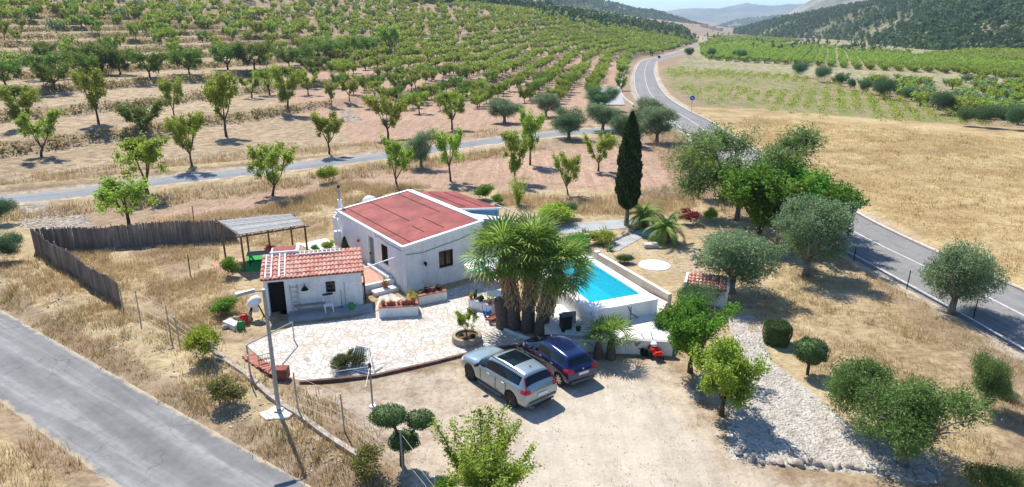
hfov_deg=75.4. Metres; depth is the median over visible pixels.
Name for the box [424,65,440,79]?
almond tree
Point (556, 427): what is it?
driveway tufts
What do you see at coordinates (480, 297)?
flower pot
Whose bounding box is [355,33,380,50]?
almond tree
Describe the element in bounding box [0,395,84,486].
verge grass
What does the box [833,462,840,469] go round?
border stone
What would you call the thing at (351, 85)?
almond tree
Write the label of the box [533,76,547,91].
almond tree
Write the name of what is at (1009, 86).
young almond tree
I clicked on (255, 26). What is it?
almond tree
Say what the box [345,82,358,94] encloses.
almond tree
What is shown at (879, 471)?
border stone
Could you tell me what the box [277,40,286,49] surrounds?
almond tree
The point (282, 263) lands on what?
ladder
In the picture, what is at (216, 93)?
almond tree
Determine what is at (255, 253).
picnic table
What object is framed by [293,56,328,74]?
almond tree
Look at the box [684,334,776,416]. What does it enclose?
fruit tree
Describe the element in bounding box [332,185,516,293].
farm house
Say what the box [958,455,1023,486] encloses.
shrub
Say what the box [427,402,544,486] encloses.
young tree
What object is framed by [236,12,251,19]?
almond tree
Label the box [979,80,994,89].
young almond tree
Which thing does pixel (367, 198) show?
satellite dish
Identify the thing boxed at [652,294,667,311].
pool walk
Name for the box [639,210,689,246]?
date palm
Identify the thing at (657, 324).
shrub
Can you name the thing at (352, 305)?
watering can
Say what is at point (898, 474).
border stone
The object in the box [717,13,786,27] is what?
pine scrub
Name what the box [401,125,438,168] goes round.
olive tree
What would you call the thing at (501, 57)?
almond tree
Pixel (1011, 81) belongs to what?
young almond tree
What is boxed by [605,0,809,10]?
sky
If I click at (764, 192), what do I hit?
broadleaf tree
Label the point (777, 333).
clipped drum
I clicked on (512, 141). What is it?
almond tree
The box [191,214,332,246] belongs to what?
plot grass
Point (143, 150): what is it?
almond tree
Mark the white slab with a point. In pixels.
(311, 243)
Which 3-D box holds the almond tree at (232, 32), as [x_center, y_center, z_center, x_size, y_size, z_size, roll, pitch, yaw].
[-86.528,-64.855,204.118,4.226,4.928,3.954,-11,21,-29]
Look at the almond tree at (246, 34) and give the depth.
201.38 m
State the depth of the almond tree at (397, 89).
134.36 m
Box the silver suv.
[461,346,556,408]
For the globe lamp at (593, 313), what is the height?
0.740 m
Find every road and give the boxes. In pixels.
[0,309,310,486]
[634,40,1023,354]
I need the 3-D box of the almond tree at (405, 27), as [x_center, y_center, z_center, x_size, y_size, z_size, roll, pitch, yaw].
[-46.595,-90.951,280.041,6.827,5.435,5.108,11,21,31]
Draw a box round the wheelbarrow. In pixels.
[634,342,646,355]
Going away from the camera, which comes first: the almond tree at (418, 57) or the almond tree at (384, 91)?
the almond tree at (384, 91)
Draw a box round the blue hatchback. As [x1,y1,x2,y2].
[522,334,596,385]
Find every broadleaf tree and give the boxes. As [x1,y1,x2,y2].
[713,153,818,240]
[751,159,832,227]
[799,171,870,246]
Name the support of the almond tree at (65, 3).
on the ground at (698, 418)
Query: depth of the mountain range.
5337.71 m
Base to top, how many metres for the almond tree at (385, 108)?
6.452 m
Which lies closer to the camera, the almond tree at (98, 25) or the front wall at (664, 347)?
the front wall at (664, 347)
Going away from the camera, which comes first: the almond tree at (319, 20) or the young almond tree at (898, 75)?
the young almond tree at (898, 75)
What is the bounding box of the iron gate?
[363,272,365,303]
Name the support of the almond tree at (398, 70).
on the ground at (698, 418)
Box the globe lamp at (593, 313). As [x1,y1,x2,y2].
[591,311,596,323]
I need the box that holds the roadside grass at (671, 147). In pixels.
[646,128,754,217]
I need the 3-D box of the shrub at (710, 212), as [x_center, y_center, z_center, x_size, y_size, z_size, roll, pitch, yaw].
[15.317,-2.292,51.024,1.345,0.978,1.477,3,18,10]
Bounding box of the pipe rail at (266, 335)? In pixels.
[246,322,294,370]
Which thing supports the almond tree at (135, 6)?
on the ground at (698, 418)
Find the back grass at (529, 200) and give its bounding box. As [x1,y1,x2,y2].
[497,184,699,215]
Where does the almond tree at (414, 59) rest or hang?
on the ground at (698, 418)
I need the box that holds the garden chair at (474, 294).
[473,290,483,298]
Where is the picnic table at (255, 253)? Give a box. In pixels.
[246,250,270,265]
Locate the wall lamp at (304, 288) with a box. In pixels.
[301,283,308,290]
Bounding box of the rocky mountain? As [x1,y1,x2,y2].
[783,0,867,15]
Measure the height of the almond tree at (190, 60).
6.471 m
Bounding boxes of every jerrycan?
[237,320,244,329]
[239,313,248,323]
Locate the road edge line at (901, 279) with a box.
[634,49,1023,348]
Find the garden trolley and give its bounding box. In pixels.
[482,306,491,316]
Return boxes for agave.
[606,243,614,250]
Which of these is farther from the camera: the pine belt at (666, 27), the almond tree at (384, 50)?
the pine belt at (666, 27)
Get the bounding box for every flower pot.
[378,275,390,287]
[386,297,394,305]
[401,294,411,304]
[411,291,418,303]
[423,281,429,291]
[476,290,485,300]
[485,292,496,303]
[487,316,494,323]
[572,317,584,331]
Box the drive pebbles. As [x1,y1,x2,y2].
[297,356,849,486]
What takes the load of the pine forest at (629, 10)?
on the hill at (589, 6)
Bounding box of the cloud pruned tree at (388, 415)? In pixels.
[366,402,435,466]
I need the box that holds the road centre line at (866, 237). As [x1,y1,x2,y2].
[645,46,1023,315]
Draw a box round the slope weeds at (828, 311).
[754,256,1023,459]
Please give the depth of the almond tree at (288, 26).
222.17 m
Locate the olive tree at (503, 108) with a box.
[485,95,525,122]
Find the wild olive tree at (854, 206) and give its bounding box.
[802,185,863,255]
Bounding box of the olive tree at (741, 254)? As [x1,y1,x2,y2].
[691,222,789,294]
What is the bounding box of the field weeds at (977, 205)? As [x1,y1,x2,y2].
[740,121,1023,269]
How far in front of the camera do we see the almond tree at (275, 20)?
239.49 m
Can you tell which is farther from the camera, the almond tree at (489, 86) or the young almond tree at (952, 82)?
the young almond tree at (952, 82)
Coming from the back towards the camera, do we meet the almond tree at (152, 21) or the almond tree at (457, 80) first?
the almond tree at (152, 21)
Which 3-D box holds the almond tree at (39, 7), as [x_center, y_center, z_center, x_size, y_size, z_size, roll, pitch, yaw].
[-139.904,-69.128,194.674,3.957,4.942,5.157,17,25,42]
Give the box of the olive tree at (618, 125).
[606,111,645,139]
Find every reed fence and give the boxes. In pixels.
[30,228,121,305]
[35,217,236,249]
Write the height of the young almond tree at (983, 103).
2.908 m
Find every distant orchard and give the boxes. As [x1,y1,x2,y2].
[4,0,746,81]
[6,0,745,51]
[60,0,688,47]
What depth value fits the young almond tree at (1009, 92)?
134.54 m
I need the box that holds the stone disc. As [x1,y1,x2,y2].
[638,260,670,270]
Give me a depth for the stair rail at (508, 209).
46.00 m
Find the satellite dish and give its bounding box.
[362,195,375,201]
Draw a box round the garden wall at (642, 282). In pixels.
[593,250,671,306]
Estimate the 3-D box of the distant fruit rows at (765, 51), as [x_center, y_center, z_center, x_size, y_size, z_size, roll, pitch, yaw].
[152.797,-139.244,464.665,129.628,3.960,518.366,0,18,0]
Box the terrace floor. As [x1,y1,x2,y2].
[310,246,385,283]
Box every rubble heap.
[16,203,94,228]
[340,109,362,121]
[640,187,677,198]
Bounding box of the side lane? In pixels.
[0,126,679,202]
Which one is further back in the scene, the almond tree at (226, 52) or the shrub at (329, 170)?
the almond tree at (226, 52)
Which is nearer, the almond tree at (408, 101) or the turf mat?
the turf mat
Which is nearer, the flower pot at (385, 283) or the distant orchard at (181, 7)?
the flower pot at (385, 283)
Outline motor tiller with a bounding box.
[641,331,663,359]
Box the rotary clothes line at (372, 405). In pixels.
[334,350,401,408]
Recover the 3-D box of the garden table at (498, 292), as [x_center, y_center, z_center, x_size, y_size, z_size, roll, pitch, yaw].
[-0.900,2.990,35.399,0.920,0.744,0.920,-8,20,-22]
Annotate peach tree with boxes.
[866,63,874,68]
[883,64,890,69]
[894,65,904,70]
[910,66,920,71]
[923,64,937,72]
[942,67,950,72]
[962,66,971,74]
[981,70,991,76]
[996,69,1011,77]
[1002,71,1015,77]
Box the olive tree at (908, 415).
[846,370,1002,467]
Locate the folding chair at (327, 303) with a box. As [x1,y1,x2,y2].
[322,292,333,312]
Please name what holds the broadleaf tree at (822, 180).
on the ground at (698, 418)
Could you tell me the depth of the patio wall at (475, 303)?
34.79 m
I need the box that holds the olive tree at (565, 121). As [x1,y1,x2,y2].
[548,106,589,138]
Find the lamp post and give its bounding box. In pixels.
[234,288,283,411]
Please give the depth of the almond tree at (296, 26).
227.06 m
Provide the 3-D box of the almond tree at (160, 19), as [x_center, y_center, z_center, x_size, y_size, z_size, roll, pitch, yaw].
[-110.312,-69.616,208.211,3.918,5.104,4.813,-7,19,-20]
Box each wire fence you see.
[119,288,251,385]
[292,372,435,486]
[841,244,1011,336]
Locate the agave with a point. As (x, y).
(610, 247)
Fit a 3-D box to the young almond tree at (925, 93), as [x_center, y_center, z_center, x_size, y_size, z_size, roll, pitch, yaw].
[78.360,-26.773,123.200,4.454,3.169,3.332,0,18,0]
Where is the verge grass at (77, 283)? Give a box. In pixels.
[0,247,389,486]
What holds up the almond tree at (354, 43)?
on the ground at (698, 418)
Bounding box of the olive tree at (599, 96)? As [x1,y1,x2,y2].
[583,85,622,105]
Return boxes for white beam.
[363,256,396,268]
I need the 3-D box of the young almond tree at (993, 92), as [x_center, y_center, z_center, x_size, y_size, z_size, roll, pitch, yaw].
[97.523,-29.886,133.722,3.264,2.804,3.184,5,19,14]
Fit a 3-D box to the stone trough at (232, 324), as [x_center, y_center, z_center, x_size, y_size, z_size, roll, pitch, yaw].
[-13.958,4.042,33.053,1.000,0.300,0.440,12,22,33]
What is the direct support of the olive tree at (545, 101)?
on the ground at (698, 418)
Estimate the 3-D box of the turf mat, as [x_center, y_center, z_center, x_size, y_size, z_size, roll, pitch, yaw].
[-15.958,1.115,42.400,2.130,0.090,4.570,-4,19,-11]
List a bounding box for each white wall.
[362,278,394,294]
[367,262,391,278]
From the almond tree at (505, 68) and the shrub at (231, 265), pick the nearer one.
the shrub at (231, 265)
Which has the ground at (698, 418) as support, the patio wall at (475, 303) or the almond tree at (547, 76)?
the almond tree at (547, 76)
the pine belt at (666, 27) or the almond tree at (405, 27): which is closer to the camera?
the almond tree at (405, 27)
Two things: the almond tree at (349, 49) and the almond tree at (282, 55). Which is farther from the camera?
the almond tree at (349, 49)
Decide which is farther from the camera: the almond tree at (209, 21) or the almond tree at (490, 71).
the almond tree at (209, 21)
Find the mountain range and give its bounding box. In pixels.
[666,3,802,23]
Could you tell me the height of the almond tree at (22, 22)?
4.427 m
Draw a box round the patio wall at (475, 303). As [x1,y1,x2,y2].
[468,298,494,314]
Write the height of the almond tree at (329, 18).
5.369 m
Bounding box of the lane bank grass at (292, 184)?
[0,145,548,222]
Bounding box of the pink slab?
[212,257,245,275]
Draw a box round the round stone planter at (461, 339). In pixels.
[452,328,481,347]
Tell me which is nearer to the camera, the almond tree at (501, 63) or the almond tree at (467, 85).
the almond tree at (467, 85)
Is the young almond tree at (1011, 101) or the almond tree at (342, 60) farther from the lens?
the almond tree at (342, 60)
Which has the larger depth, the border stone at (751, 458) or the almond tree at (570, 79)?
the almond tree at (570, 79)
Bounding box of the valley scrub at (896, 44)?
[651,18,1022,50]
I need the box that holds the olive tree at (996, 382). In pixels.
[967,345,1018,408]
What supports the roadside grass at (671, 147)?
on the ground at (698, 418)
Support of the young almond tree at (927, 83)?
on the ground at (698, 418)
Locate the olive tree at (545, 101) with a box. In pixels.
[528,92,562,116]
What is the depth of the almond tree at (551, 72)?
169.53 m
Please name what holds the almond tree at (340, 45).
on the ground at (698, 418)
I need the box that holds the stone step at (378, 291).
[370,284,398,296]
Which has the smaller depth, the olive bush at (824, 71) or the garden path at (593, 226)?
the garden path at (593, 226)
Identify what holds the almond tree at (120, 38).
on the ground at (698, 418)
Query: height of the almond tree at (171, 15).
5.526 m
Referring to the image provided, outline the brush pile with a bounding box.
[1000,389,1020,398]
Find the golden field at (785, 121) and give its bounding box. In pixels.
[732,115,1023,277]
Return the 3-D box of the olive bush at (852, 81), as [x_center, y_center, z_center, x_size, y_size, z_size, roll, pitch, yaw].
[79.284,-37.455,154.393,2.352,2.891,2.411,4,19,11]
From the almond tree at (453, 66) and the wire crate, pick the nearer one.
the wire crate
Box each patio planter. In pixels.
[378,300,417,317]
[414,287,446,304]
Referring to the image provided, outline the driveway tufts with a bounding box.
[292,355,733,486]
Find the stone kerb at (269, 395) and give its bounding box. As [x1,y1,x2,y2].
[210,349,356,456]
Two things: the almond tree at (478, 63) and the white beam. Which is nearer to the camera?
the white beam
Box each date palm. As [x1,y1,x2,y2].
[619,199,668,230]
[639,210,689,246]
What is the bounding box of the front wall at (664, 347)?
[549,334,672,355]
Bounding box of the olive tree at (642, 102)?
[628,94,667,119]
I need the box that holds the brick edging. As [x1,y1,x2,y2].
[299,343,522,383]
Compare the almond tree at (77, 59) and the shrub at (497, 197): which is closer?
the shrub at (497, 197)
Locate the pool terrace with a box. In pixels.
[535,304,678,339]
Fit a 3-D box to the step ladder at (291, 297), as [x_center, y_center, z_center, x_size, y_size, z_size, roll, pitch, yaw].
[-11.230,2.920,34.274,0.477,1.579,0.294,-5,19,-14]
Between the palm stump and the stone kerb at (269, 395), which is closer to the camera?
the stone kerb at (269, 395)
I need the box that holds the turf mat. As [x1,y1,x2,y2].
[241,250,262,271]
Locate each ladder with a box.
[264,254,272,277]
[278,253,285,276]
[289,285,300,312]
[298,248,341,254]
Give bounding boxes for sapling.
[454,307,478,336]
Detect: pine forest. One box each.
[542,0,702,24]
[732,0,1023,49]
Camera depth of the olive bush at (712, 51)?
302.53 m
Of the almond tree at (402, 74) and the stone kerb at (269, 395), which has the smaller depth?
the stone kerb at (269, 395)
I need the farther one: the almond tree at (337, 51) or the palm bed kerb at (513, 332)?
the almond tree at (337, 51)
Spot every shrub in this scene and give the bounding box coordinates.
[0,197,19,219]
[0,230,24,258]
[177,322,222,359]
[206,295,239,314]
[218,255,241,274]
[264,244,275,249]
[310,244,319,249]
[315,165,338,181]
[320,239,334,248]
[328,352,353,372]
[340,236,348,248]
[346,345,368,366]
[428,475,460,486]
[472,183,494,198]
[491,194,503,202]
[506,172,529,204]
[533,201,576,223]
[555,199,579,213]
[563,232,590,247]
[587,230,616,245]
[650,310,668,329]
[674,279,729,308]
[677,206,701,222]
[702,206,718,219]
[817,352,905,420]
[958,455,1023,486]
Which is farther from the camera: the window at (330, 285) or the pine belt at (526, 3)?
the pine belt at (526, 3)
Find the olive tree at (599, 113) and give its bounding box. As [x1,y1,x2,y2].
[584,100,620,130]
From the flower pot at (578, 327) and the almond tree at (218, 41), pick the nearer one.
the flower pot at (578, 327)
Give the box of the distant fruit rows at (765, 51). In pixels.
[699,37,1023,67]
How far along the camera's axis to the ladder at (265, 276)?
34.46 m
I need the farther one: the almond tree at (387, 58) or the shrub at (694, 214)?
the almond tree at (387, 58)
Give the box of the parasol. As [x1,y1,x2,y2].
[464,257,497,297]
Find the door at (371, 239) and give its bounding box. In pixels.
[369,236,374,263]
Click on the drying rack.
(352, 368)
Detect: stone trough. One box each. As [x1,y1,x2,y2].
[222,318,237,329]
[642,242,658,248]
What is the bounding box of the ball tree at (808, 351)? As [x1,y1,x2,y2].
[792,335,830,374]
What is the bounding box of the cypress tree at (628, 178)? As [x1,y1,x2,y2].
[614,111,642,225]
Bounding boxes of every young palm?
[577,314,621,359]
[588,311,641,360]
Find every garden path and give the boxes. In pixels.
[551,218,638,234]
[612,228,654,250]
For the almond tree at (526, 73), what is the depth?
174.81 m
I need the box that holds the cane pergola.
[215,214,309,271]
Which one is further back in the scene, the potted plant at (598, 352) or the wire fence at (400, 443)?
the potted plant at (598, 352)
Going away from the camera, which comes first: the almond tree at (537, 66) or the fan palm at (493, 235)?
the fan palm at (493, 235)
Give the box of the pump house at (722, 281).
[684,272,729,306]
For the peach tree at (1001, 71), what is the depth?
191.78 m
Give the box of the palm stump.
[494,296,507,329]
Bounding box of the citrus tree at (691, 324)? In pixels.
[657,289,744,373]
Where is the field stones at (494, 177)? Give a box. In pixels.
[170,142,671,215]
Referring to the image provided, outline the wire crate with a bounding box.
[257,353,270,364]
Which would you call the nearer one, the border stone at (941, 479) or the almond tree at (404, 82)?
the border stone at (941, 479)
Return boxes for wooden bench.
[294,301,324,314]
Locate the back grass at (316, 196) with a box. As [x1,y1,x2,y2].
[145,178,430,235]
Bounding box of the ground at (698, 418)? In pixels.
[0,0,1023,486]
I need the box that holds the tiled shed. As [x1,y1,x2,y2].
[259,243,363,315]
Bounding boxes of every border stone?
[733,446,742,454]
[746,453,755,462]
[775,457,783,464]
[786,457,793,464]
[792,458,803,468]
[804,457,813,464]
[811,459,822,466]
[823,460,834,471]
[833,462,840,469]
[843,463,853,468]
[853,465,863,470]
[863,466,872,472]
[876,468,882,474]
[895,472,903,476]
[916,474,922,480]
[929,477,937,483]
[936,476,946,481]
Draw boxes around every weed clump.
[204,370,247,403]
[346,441,384,483]
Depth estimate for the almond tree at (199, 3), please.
262.71 m
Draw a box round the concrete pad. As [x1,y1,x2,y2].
[259,406,291,420]
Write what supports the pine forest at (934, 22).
on the forest hill at (872, 29)
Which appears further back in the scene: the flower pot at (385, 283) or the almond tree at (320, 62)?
the almond tree at (320, 62)
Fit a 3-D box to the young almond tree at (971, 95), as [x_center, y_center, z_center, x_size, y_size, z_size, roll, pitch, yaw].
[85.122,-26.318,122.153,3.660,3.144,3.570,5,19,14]
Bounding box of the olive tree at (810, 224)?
[770,190,857,276]
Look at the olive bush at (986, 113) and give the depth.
96.73 m
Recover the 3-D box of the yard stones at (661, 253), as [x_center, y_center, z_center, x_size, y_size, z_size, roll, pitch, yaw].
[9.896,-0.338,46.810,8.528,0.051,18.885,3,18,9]
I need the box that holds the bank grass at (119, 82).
[0,7,572,155]
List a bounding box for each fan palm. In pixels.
[458,210,548,331]
[493,205,573,333]
[523,230,598,335]
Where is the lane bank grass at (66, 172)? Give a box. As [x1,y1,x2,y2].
[0,127,503,185]
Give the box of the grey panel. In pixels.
[562,311,575,322]
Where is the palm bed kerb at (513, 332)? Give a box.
[491,322,530,338]
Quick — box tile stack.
[242,353,289,380]
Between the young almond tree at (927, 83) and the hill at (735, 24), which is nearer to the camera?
the young almond tree at (927, 83)
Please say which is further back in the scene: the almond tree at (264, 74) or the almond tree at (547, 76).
the almond tree at (547, 76)
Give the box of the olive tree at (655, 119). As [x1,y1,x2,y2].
[639,104,680,142]
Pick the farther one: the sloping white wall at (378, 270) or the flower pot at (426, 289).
the sloping white wall at (378, 270)
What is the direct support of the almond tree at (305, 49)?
on the ground at (698, 418)
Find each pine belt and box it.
[426,0,558,7]
[534,0,695,42]
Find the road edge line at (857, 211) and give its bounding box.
[654,54,1023,288]
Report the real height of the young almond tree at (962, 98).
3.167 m
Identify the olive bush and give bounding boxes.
[684,46,694,55]
[706,46,716,55]
[736,49,747,59]
[791,60,809,74]
[814,65,832,80]
[834,73,845,83]
[847,77,856,87]
[860,77,873,92]
[872,75,900,95]
[900,86,914,98]
[929,90,957,111]
[956,106,977,123]
[974,102,1005,125]
[1003,102,1023,126]
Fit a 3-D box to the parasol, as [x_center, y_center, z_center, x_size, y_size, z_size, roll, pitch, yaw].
[-1.350,1.856,36.184,2.310,2.400,2.310,7,20,21]
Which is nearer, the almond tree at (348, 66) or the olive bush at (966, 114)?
the olive bush at (966, 114)
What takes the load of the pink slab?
on the ground at (698, 418)
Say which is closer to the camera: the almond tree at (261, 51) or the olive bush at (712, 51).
the almond tree at (261, 51)
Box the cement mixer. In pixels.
[246,295,264,321]
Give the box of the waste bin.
[559,312,572,329]
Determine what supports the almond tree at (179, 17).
on the ground at (698, 418)
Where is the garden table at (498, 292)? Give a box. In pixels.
[487,290,500,303]
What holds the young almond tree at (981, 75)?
on the ground at (698, 418)
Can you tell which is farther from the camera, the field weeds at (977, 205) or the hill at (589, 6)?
the hill at (589, 6)
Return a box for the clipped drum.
[762,318,792,347]
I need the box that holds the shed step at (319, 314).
[288,303,372,322]
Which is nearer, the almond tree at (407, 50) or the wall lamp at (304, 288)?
the wall lamp at (304, 288)
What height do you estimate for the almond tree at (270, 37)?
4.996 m
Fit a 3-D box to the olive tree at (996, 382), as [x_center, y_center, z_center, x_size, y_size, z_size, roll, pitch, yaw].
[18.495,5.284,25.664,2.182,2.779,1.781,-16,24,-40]
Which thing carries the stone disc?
on the ground at (698, 418)
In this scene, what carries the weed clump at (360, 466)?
on the ground at (698, 418)
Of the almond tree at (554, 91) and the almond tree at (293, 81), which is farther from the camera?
the almond tree at (554, 91)
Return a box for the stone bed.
[727,315,940,483]
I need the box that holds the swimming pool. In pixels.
[537,254,658,326]
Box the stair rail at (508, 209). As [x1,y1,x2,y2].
[495,204,530,223]
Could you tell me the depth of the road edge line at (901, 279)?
36.84 m
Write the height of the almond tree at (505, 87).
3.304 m
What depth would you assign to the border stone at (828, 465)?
22.45 m
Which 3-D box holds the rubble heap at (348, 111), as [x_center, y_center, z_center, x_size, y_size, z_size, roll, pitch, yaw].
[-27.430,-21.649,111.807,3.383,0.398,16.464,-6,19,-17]
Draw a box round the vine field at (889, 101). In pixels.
[665,65,1010,126]
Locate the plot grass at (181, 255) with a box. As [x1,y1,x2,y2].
[36,244,249,344]
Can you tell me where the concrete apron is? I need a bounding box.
[590,87,624,104]
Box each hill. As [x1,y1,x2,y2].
[553,0,677,21]
[726,18,768,27]
[745,0,1023,46]
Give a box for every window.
[325,281,335,292]
[381,244,387,263]
[439,249,452,267]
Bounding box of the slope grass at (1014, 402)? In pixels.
[741,245,1023,478]
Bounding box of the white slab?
[300,238,335,249]
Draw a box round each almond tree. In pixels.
[0,0,8,8]
[0,6,7,18]
[0,19,9,39]
[0,49,23,62]
[0,53,23,85]
[0,82,42,120]
[11,17,26,33]
[12,104,66,156]
[17,50,70,75]
[20,5,36,18]
[25,0,45,15]
[26,60,74,88]
[30,41,57,56]
[32,0,45,4]
[43,1,63,13]
[44,17,64,32]
[51,48,99,76]
[55,41,73,52]
[58,34,77,44]
[59,8,73,25]
[61,0,77,10]
[67,2,79,14]
[68,38,109,64]
[68,63,107,123]
[69,11,91,25]
[80,14,96,31]
[82,45,120,74]
[84,4,106,19]
[84,5,102,19]
[89,19,102,37]
[90,43,138,74]
[91,174,158,228]
[96,35,112,45]
[102,37,117,48]
[106,8,125,18]
[109,95,168,132]
[109,130,171,193]
[111,31,125,45]
[125,21,140,37]
[125,48,177,77]
[127,0,144,6]
[127,2,142,13]
[135,20,149,37]
[139,16,155,28]
[140,13,158,20]
[145,9,162,23]
[146,29,165,44]
[150,28,165,43]
[153,0,166,11]
[154,21,167,30]
[155,75,184,115]
[156,14,167,23]
[160,10,174,24]
[160,45,205,73]
[161,107,205,165]
[162,27,177,38]
[164,41,178,51]
[166,36,180,42]
[174,11,185,22]
[185,3,200,13]
[191,0,207,12]
[195,11,209,19]
[195,29,208,41]
[197,67,239,136]
[199,17,215,29]
[208,37,218,41]
[208,39,248,69]
[211,39,222,45]
[213,41,226,48]
[221,16,237,26]
[223,25,237,40]
[229,40,274,69]
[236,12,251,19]
[238,75,260,97]
[240,8,254,17]
[241,29,253,39]
[243,140,297,195]
[246,20,264,34]
[249,66,275,94]
[259,51,273,67]
[262,32,278,43]
[263,19,278,33]
[268,40,278,52]
[268,62,304,110]
[271,16,282,28]
[272,45,301,66]
[277,22,291,31]
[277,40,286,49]
[279,20,288,26]
[280,26,296,39]
[284,42,314,58]
[288,9,299,19]
[289,21,303,33]
[290,22,299,34]
[292,37,307,47]
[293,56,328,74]
[299,71,317,94]
[301,48,315,58]
[302,39,330,59]
[310,109,344,153]
[317,17,327,26]
[320,37,346,55]
[323,79,339,102]
[324,14,333,24]
[327,47,340,58]
[330,58,346,63]
[330,72,345,83]
[333,63,349,72]
[336,36,362,57]
[336,60,351,72]
[338,71,349,81]
[339,46,354,58]
[339,79,356,100]
[344,51,360,63]
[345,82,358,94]
[348,26,359,35]
[350,62,358,72]
[351,73,363,81]
[353,47,369,59]
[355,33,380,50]
[356,75,376,89]
[357,79,370,88]
[358,57,369,69]
[360,94,377,108]
[362,92,408,138]
[364,79,384,95]
[369,46,381,56]
[369,53,383,65]
[371,66,384,75]
[371,74,386,82]
[373,23,402,46]
[373,86,392,98]
[378,45,389,54]
[378,132,414,187]
[379,62,393,73]
[382,54,392,63]
[386,73,399,83]
[387,84,404,98]
[389,51,401,59]
[389,70,405,79]
[390,56,401,66]
[390,76,410,93]
[392,65,409,75]
[393,23,403,29]
[394,57,406,65]
[397,94,411,105]
[398,22,408,31]
[400,47,410,55]
[402,45,414,55]
[404,56,417,65]
[404,73,416,88]
[406,91,427,113]
[407,69,420,86]
[409,54,419,64]
[409,67,418,73]
[414,22,427,30]
[414,89,429,101]
[415,61,426,73]
[417,85,429,101]
[420,68,430,82]
[421,50,434,58]
[421,83,440,98]
[422,68,438,80]
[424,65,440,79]
[430,123,465,181]
[432,80,443,92]
[433,96,440,110]
[435,81,451,90]
[435,88,468,129]
[438,68,448,76]
[439,78,452,91]
[441,62,452,75]
[442,61,456,74]
[448,50,460,62]
[448,75,464,89]
[454,67,468,78]
[456,84,469,97]
[457,79,472,88]
[463,80,478,89]
[466,66,480,75]
[468,88,489,105]
[468,92,486,107]
[470,60,483,73]
[474,77,489,87]
[476,86,494,102]
[480,70,498,82]
[483,83,501,96]
[487,67,499,77]
[490,64,504,73]
[491,55,504,62]
[491,83,504,96]
[496,52,508,60]
[496,81,508,92]
[497,64,508,74]
[498,59,511,69]
[500,127,531,178]
[503,76,516,87]
[506,58,518,71]
[513,74,525,85]
[516,69,533,81]
[516,83,535,102]
[517,104,546,164]
[523,87,536,98]
[524,80,541,89]
[528,60,540,68]
[531,74,545,86]
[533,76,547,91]
[534,57,548,67]
[538,74,550,87]
[540,69,554,79]
[545,86,565,98]
[547,66,561,76]
[551,151,581,194]
[553,77,572,89]
[554,61,563,67]
[554,85,567,92]
[557,73,570,77]
[557,74,576,87]
[561,74,571,79]
[565,70,580,80]
[569,66,581,70]
[582,129,620,170]
[583,84,603,96]
[584,77,600,85]
[584,80,596,86]
[593,70,604,78]
[614,76,627,88]
[616,63,628,71]
[685,148,719,196]
[835,72,850,81]
[870,73,885,77]
[891,78,911,82]
[892,83,907,94]
[893,73,903,78]
[893,80,913,88]
[895,86,908,95]
[898,76,917,84]
[903,84,923,99]
[909,91,930,105]
[910,75,928,84]
[919,83,936,89]
[920,84,939,93]
[921,91,944,106]
[923,79,935,86]
[926,94,946,108]
[944,78,962,88]
[946,98,972,110]
[950,89,966,94]
[953,104,971,110]
[957,90,980,97]
[959,73,974,82]
[961,96,985,103]
[962,91,986,98]
[964,98,986,107]
[966,94,990,97]
[971,76,991,86]
[973,73,986,80]
[974,99,990,107]
[978,83,991,93]
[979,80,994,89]
[983,77,997,83]
[984,91,1001,97]
[985,84,1010,97]
[985,88,1004,99]
[987,96,1013,101]
[989,99,1014,116]
[992,79,1008,88]
[993,87,1015,97]
[993,102,1017,119]
[1000,97,1023,108]
[1001,77,1020,83]
[1005,83,1020,87]
[1007,92,1023,99]
[1010,84,1023,93]
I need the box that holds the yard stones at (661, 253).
[589,210,721,282]
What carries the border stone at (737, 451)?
on the ground at (698, 418)
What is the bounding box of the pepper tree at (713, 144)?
[661,112,832,220]
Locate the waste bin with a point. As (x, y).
(565, 319)
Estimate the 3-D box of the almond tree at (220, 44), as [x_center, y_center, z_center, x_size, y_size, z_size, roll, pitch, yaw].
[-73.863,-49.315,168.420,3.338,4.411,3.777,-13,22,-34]
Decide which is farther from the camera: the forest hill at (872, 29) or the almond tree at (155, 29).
the forest hill at (872, 29)
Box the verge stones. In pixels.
[0,274,367,486]
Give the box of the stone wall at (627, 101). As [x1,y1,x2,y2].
[620,65,633,106]
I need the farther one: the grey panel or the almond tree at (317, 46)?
the almond tree at (317, 46)
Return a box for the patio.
[245,275,525,379]
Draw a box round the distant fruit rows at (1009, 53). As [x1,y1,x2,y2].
[708,34,1023,60]
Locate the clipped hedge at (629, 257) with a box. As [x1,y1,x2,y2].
[612,253,636,262]
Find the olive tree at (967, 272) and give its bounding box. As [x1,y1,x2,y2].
[916,238,1011,315]
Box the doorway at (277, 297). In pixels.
[268,281,286,311]
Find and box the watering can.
[346,302,357,309]
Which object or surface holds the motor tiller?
on the ground at (698, 418)
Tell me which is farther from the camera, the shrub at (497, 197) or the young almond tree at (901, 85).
the young almond tree at (901, 85)
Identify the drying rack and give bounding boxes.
[346,345,382,373]
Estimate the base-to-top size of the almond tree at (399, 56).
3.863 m
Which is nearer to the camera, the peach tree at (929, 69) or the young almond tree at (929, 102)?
the young almond tree at (929, 102)
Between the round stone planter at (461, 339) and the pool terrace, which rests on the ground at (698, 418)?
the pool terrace

